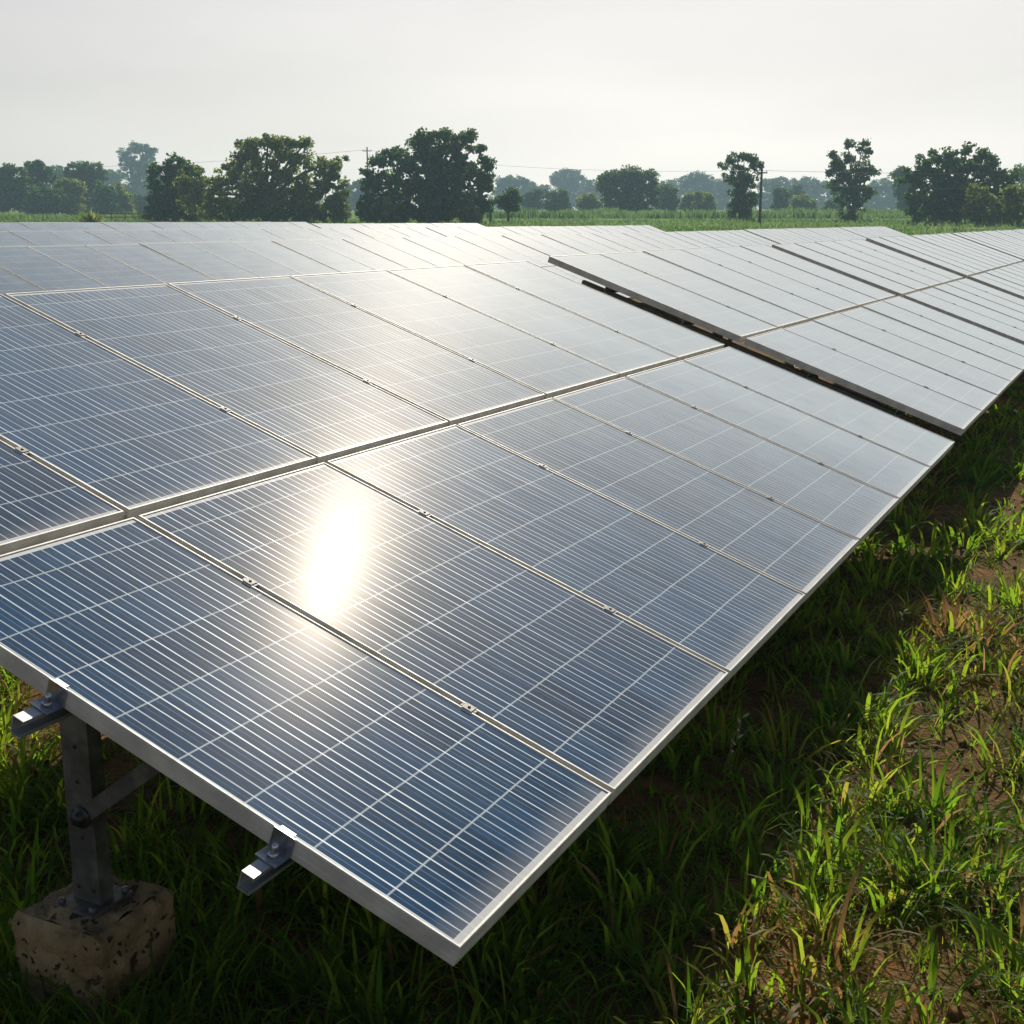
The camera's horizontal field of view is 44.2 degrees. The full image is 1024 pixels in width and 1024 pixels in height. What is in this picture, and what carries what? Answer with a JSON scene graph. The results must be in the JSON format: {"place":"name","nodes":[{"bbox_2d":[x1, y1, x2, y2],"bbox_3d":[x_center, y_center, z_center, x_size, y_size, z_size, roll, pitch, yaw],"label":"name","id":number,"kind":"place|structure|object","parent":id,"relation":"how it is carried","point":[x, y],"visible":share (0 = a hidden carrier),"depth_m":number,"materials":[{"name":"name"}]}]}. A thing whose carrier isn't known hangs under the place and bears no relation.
{"place":"outdoors","nodes":[
{"label":"outdoors","id":0,"kind":"place"},
{"bbox_2d":[0,211,222,220],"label":"tall grass","id":1,"kind":"structure","parent":0,"point":[3,215],"depth_m":165.71,"materials":[{"name":"green plant"}]},
{"bbox_2d":[0,210,1023,1023],"bbox_3d":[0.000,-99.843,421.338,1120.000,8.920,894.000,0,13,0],"label":"ground","id":2,"kind":"structure","parent":0,"point":[114,768],"depth_m":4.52,"materials":[{"name":"green plant"}]},
{"bbox_2d":[0,163,37,212],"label":"tree","id":3,"kind":"object","parent":2,"relation":"on","point":[13,191],"visible":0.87,"depth_m":231.37,"materials":[{"name":"green plant"}]},
{"bbox_2d":[14,159,57,214],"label":"tree","id":4,"kind":"object","parent":2,"relation":"on","point":[39,171],"visible":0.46,"depth_m":240.50,"materials":[{"name":"green plant"}]},
{"bbox_2d":[21,184,70,214],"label":"bush","id":5,"kind":"object","parent":2,"relation":"on","point":[35,202],"visible":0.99,"depth_m":226.96,"materials":[{"name":"green plant"}]},
{"bbox_2d":[47,165,63,195],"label":"tree","id":6,"kind":"object","parent":2,"relation":"on","point":[59,169],"visible":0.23,"depth_m":390.34,"materials":[{"name":"green plant"}]},
{"bbox_2d":[52,177,87,214],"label":"bush","id":7,"kind":"object","parent":2,"relation":"on","point":[72,189],"visible":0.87,"depth_m":232.09,"materials":[{"name":"green plant"}]},
{"bbox_2d":[61,161,108,213],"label":"tree","id":8,"kind":"object","parent":2,"relation":"on","point":[88,173],"visible":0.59,"depth_m":259.66,"materials":[{"name":"green plant"}]},
{"bbox_2d":[75,210,106,221],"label":"spiky shrub","id":9,"kind":"object","parent":2,"relation":"on","point":[89,217],"visible":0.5,"depth_m":116.52,"materials":[{"name":"green plant"}]},
{"bbox_2d":[88,180,121,214],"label":"bush","id":10,"kind":"object","parent":2,"relation":"on","point":[103,196],"visible":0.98,"depth_m":241.81,"materials":[{"name":"green plant"}]},
{"bbox_2d":[97,168,126,209],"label":"tree","id":11,"kind":"object","parent":2,"relation":"on","point":[115,177],"visible":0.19,"depth_m":520.54,"materials":[{"name":"green plant"}]},
{"bbox_2d":[107,182,136,212],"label":"bush","id":12,"kind":"object","parent":2,"relation":"on","point":[125,199],"visible":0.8,"depth_m":246.96,"materials":[{"name":"green plant"}]},
{"bbox_2d":[96,213,152,219],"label":"rail fence","id":13,"kind":"object","parent":2,"relation":"on","point":[125,217],"visible":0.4,"depth_m":155.69,"materials":[{"name":"brown wood"}]},
{"bbox_2d":[116,140,157,204],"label":"tree","id":14,"kind":"object","parent":2,"relation":"on","point":[139,167],"visible":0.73,"depth_m":493.25,"materials":[{"name":"green plant"}]},
{"bbox_2d":[130,193,148,212],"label":"bush","id":15,"kind":"object","parent":2,"relation":"on","point":[139,202],"visible":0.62,"depth_m":290.44,"materials":[{"name":"green plant"}]},
{"bbox_2d":[0,222,317,230],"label":"solar table","id":16,"kind":"object","parent":2,"relation":"on","point":[49,226],"visible":0.15,"depth_m":38.77,"materials":[{"name":"glass"}]},
{"bbox_2d":[138,151,204,221],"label":"tree","id":17,"kind":"object","parent":2,"relation":"on","point":[162,201],"visible":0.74,"depth_m":144.54,"materials":[{"name":"green plant"}]},
{"bbox_2d":[172,165,207,221],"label":"tree","id":18,"kind":"object","parent":2,"relation":"on","point":[196,190],"visible":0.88,"depth_m":138.75,"materials":[{"name":"green plant"}]},
{"bbox_2d":[0,227,445,245],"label":"solar table","id":19,"kind":"object","parent":2,"relation":"on","point":[49,238],"visible":0.17,"depth_m":29.13,"materials":[{"name":"glass"}]},
{"bbox_2d":[195,133,351,221],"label":"tree","id":20,"kind":"object","parent":2,"relation":"on","point":[259,198],"visible":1,"depth_m":135.01,"materials":[{"name":"green plant"}]},
{"bbox_2d":[0,235,633,298],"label":"solar table","id":21,"kind":"object","parent":2,"relation":"on","point":[42,268],"visible":0.25,"depth_m":18.20,"materials":[{"name":"glass"}]},
{"bbox_2d":[329,190,351,221],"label":"bush","id":22,"kind":"object","parent":2,"relation":"on","point":[345,218],"visible":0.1,"depth_m":138.24,"materials":[{"name":"green plant"}]},
{"bbox_2d":[345,177,364,209],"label":"tree","id":23,"kind":"object","parent":2,"relation":"on","point":[354,197],"visible":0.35,"depth_m":430.16,"materials":[{"name":"green plant"}]},
{"bbox_2d":[377,195,401,222],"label":"bush","id":24,"kind":"object","parent":2,"relation":"on","point":[389,211],"visible":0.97,"depth_m":133.72,"materials":[{"name":"green plant"}]},
{"bbox_2d":[311,223,484,227],"bbox_3d":[-3.080,-10.803,52.017,3.308,2.194,13.020,7,15,26],"label":"solar table","id":25,"kind":"object","parent":2,"relation":"on","point":[363,225],"visible":0.16,"depth_m":51.32,"materials":[{"name":"glass"}]},
{"bbox_2d":[354,126,497,222],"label":"tree","id":26,"kind":"object","parent":2,"relation":"on","point":[435,198],"visible":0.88,"depth_m":134.47,"materials":[{"name":"green plant"}]},
{"bbox_2d":[449,203,482,222],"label":"bush","id":27,"kind":"object","parent":2,"relation":"on","point":[466,212],"visible":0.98,"depth_m":134.01,"materials":[{"name":"green plant"}]},
{"bbox_2d":[11,187,928,209],"bbox_3d":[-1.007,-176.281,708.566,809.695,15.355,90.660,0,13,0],"label":"wood","id":28,"kind":"object","parent":2,"relation":"on","point":[490,197],"visible":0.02,"depth_m":703.66,"materials":[{"name":"green plant"}]},
{"bbox_2d":[0,261,954,1023],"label":"solar table","id":29,"kind":"object","parent":2,"relation":"on","point":[444,613],"visible":0.94,"depth_m":4.28,"materials":[{"name":"glass"}]},
{"bbox_2d":[493,186,523,221],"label":"tree","id":30,"kind":"object","parent":2,"relation":"on","point":[508,202],"visible":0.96,"depth_m":145.22,"materials":[{"name":"green plant"}]},
{"bbox_2d":[490,174,531,209],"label":"tree","id":31,"kind":"object","parent":2,"relation":"on","point":[507,181],"visible":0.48,"depth_m":547.62,"materials":[{"name":"green plant"}]},
{"bbox_2d":[0,499,1023,1023],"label":"soil clods","id":32,"kind":"object","parent":2,"relation":"on","point":[954,1013],"visible":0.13,"depth_m":4.61,"materials":[{"name":"brown soil"}]},
{"bbox_2d":[519,187,547,209],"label":"bush","id":33,"kind":"object","parent":2,"relation":"on","point":[532,198],"visible":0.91,"depth_m":290.25,"materials":[{"name":"green plant"}]},
{"bbox_2d":[518,181,551,209],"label":"tree","id":34,"kind":"object","parent":2,"relation":"on","point":[533,185],"visible":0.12,"depth_m":585.86,"materials":[{"name":"green plant"}]},
{"bbox_2d":[426,225,664,236],"bbox_3d":[3.146,-9.523,46.770,3.308,2.136,19.250,7,15,26],"label":"solar table","id":35,"kind":"object","parent":2,"relation":"on","point":[490,231],"visible":0.2,"depth_m":44.88,"materials":[{"name":"glass"}]},
{"bbox_2d":[543,189,571,211],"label":"bush","id":36,"kind":"object","parent":2,"relation":"on","point":[558,200],"visible":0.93,"depth_m":261.00,"materials":[{"name":"green plant"}]},
{"bbox_2d":[549,167,584,209],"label":"tree","id":37,"kind":"object","parent":2,"relation":"on","point":[559,179],"visible":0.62,"depth_m":598.81,"materials":[{"name":"green plant"}]},
{"bbox_2d":[575,192,603,211],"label":"bush","id":38,"kind":"object","parent":2,"relation":"on","point":[589,202],"visible":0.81,"depth_m":253.22,"materials":[{"name":"green plant"}]},
{"bbox_2d":[575,177,603,208],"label":"tree","id":39,"kind":"object","parent":2,"relation":"on","point":[588,187],"visible":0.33,"depth_m":611.94,"materials":[{"name":"green plant"}]},
{"bbox_2d":[595,164,664,212],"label":"tree","id":40,"kind":"object","parent":2,"relation":"on","point":[635,191],"visible":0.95,"depth_m":226.38,"materials":[{"name":"green plant"}]},
{"bbox_2d":[502,230,777,309],"bbox_3d":[5.199,-6.494,33.972,3.308,2.053,17.520,7,15,26],"label":"solar table","id":41,"kind":"object","parent":2,"relation":"on","point":[568,244],"visible":0.26,"depth_m":31.83,"materials":[{"name":"glass"}]},
{"bbox_2d":[654,184,680,211],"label":"bush","id":42,"kind":"object","parent":2,"relation":"on","point":[669,200],"visible":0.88,"depth_m":259.14,"materials":[{"name":"green plant"}]},
{"bbox_2d":[652,178,682,209],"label":"tree","id":43,"kind":"object","parent":2,"relation":"on","point":[672,182],"visible":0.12,"depth_m":625.91,"materials":[{"name":"green plant"}]},
{"bbox_2d":[677,190,716,211],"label":"bush","id":44,"kind":"object","parent":2,"relation":"on","point":[699,200],"visible":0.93,"depth_m":252.84,"materials":[{"name":"green plant"}]},
{"bbox_2d":[676,170,718,209],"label":"tree","id":45,"kind":"object","parent":2,"relation":"on","point":[698,181],"visible":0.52,"depth_m":559.31,"materials":[{"name":"green plant"}]},
{"bbox_2d":[456,206,967,218],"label":"crop rows","id":46,"kind":"object","parent":2,"relation":"on","point":[615,213],"visible":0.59,"depth_m":186.91,"materials":[{"name":"green plant"}]},
{"bbox_2d":[710,178,734,209],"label":"tree","id":47,"kind":"object","parent":2,"relation":"on","point":[722,189],"visible":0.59,"depth_m":572.87,"materials":[{"name":"green plant"}]},
{"bbox_2d":[698,713,748,787],"bbox_3d":[0.763,0.906,4.608,0.175,0.337,0.166,8,15,30],"label":"weed","id":48,"kind":"object","parent":2,"relation":"on","point":[719,782],"visible":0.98,"depth_m":4.62,"materials":[{"name":"green plant"}]},
{"bbox_2d":[717,151,764,218],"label":"tree","id":49,"kind":"object","parent":2,"relation":"on","point":[743,202],"visible":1,"depth_m":159.27,"materials":[{"name":"green plant"}]},
{"bbox_2d":[757,166,766,222],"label":"utility pole","id":50,"kind":"object","parent":2,"relation":"on","point":[760,198],"visible":0.88,"depth_m":130.86,"materials":[{"name":"metal"}]},
{"bbox_2d":[371,150,760,170],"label":"power line","id":51,"kind":"object","parent":50,"relation":"attached to","point":[580,169],"visible":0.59,"depth_m":161.75,"materials":[{"name":"metal"}]},
{"bbox_2d":[763,170,942,173],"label":"power line","id":52,"kind":"object","parent":50,"relation":"attached to","point":[860,172],"visible":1,"depth_m":131.12,"materials":[{"name":"metal"}]},
{"bbox_2d":[776,185,966,188],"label":"power line","id":53,"kind":"object","parent":50,"relation":"attached to","point":[880,187],"visible":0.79,"depth_m":131.60,"materials":[{"name":"metal"}]},
{"bbox_2d":[755,176,791,209],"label":"tree","id":54,"kind":"object","parent":2,"relation":"on","point":[769,185],"visible":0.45,"depth_m":547.08,"materials":[{"name":"green plant"}]},
{"bbox_2d":[769,187,791,210],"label":"bush","id":55,"kind":"object","parent":2,"relation":"on","point":[780,201],"visible":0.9,"depth_m":261.05,"materials":[{"name":"green plant"}]},
{"bbox_2d":[548,244,1023,435],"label":"solar table","id":56,"kind":"object","parent":2,"relation":"on","point":[800,316],"visible":0.81,"depth_m":11.14,"materials":[{"name":"glass"}]},
{"bbox_2d":[786,182,809,202],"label":"bush","id":57,"kind":"object","parent":2,"relation":"on","point":[795,189],"visible":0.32,"depth_m":319.32,"materials":[{"name":"green plant"}]},
{"bbox_2d":[788,193,818,211],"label":"bush","id":58,"kind":"object","parent":2,"relation":"on","point":[801,201],"visible":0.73,"depth_m":253.51,"materials":[{"name":"green plant"}]},
{"bbox_2d":[744,227,865,243],"bbox_3d":[12.341,-9.680,47.620,3.308,2.039,13.780,7,15,26],"label":"solar table","id":59,"kind":"object","parent":2,"relation":"on","point":[788,235],"visible":0.29,"depth_m":46.68,"materials":[{"name":"glass"}]},
{"bbox_2d":[788,176,828,208],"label":"tree","id":60,"kind":"object","parent":2,"relation":"on","point":[812,189],"visible":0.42,"depth_m":559.85,"materials":[{"name":"green plant"}]},
{"bbox_2d":[820,198,839,210],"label":"bush","id":61,"kind":"object","parent":2,"relation":"on","point":[830,204],"visible":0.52,"depth_m":266.54,"materials":[{"name":"green plant"}]},
{"bbox_2d":[821,185,847,209],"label":"tree","id":62,"kind":"object","parent":2,"relation":"on","point":[829,196],"visible":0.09,"depth_m":574.16,"materials":[{"name":"green plant"}]},
{"bbox_2d":[823,137,882,220],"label":"tree","id":63,"kind":"object","parent":2,"relation":"on","point":[854,189],"visible":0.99,"depth_m":154.37,"materials":[{"name":"green plant"}]},
{"bbox_2d":[839,226,908,237],"bbox_3d":[17.785,-12.139,58.017,3.309,1.946,9.960,7,15,26],"label":"solar table","id":64,"kind":"object","parent":2,"relation":"on","point":[875,231],"visible":0.3,"depth_m":57.75,"materials":[{"name":"glass"}]},
{"bbox_2d":[864,177,899,209],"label":"tree","id":65,"kind":"object","parent":2,"relation":"on","point":[888,201],"visible":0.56,"depth_m":521.32,"materials":[{"name":"green plant"}]},
{"bbox_2d":[772,239,1023,377],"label":"solar table","id":66,"kind":"object","parent":2,"relation":"on","point":[991,309],"visible":0.6,"depth_m":16.97,"materials":[{"name":"glass"}]},
{"bbox_2d":[887,165,912,210],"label":"tree","id":67,"kind":"object","parent":2,"relation":"on","point":[900,189],"visible":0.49,"depth_m":241.68,"materials":[{"name":"green plant"}]},
{"bbox_2d":[882,609,923,646],"bbox_3d":[1.867,0.597,6.076,0.143,0.257,0.193,-12,17,-41],"label":"weed","id":68,"kind":"object","parent":2,"relation":"on","point":[897,632],"visible":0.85,"depth_m":6.08,"materials":[{"name":"green plant"}]},
{"bbox_2d":[866,233,1023,298],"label":"solar table","id":69,"kind":"object","parent":2,"relation":"on","point":[979,263],"visible":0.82,"depth_m":22.72,"materials":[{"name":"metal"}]},
{"bbox_2d":[893,141,1023,223],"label":"tree","id":70,"kind":"object","parent":2,"relation":"on","point":[937,202],"visible":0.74,"depth_m":134.78,"materials":[{"name":"green plant"}]},
{"bbox_2d":[959,183,1001,225],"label":"tree","id":71,"kind":"object","parent":2,"relation":"on","point":[979,206],"visible":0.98,"depth_m":127.82,"materials":[{"name":"green plant"}]},
{"bbox_2d":[951,230,1023,261],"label":"solar table","id":72,"kind":"object","parent":2,"relation":"on","point":[1010,242],"visible":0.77,"depth_m":31.37,"materials":[{"name":"glass"}]},
{"bbox_2d":[990,181,1023,225],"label":"bush","id":73,"kind":"object","parent":2,"relation":"on","point":[1012,196],"visible":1,"depth_m":126.06,"materials":[{"name":"green plant"}]},
{"bbox_2d":[1012,163,1023,207],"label":"tree","id":74,"kind":"object","parent":2,"relation":"on","point":[1021,178],"visible":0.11,"depth_m":231.51,"materials":[{"name":"green plant"}]},
{"bbox_2d":[1013,229,1023,233],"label":"solar table","id":75,"kind":"object","parent":2,"relation":"on","point":[1021,231],"visible":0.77,"depth_m":40.63,"materials":[{"name":"glass"}]},
{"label":"utility pole","id":76,"kind":"object","parent":2,"relation":"on","visible":0},
{"bbox_2d":[51,150,358,167],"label":"power line","id":77,"kind":"object","parent":76,"relation":"attached to","point":[175,163],"visible":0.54,"depth_m":234.57,"materials":[{"name":"metal"}]},
{"bbox_2d":[0,217,1023,235],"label":"field grass","id":78,"kind":"structure","parent":0,"point":[907,227],"depth_m":130.30,"materials":[{"name":"green plant"}]},
{"bbox_2d":[0,0,1023,209],"label":"sky","id":79,"kind":"structure","parent":0,"point":[672,88],"materials":[{"name":"white"}]}
]}

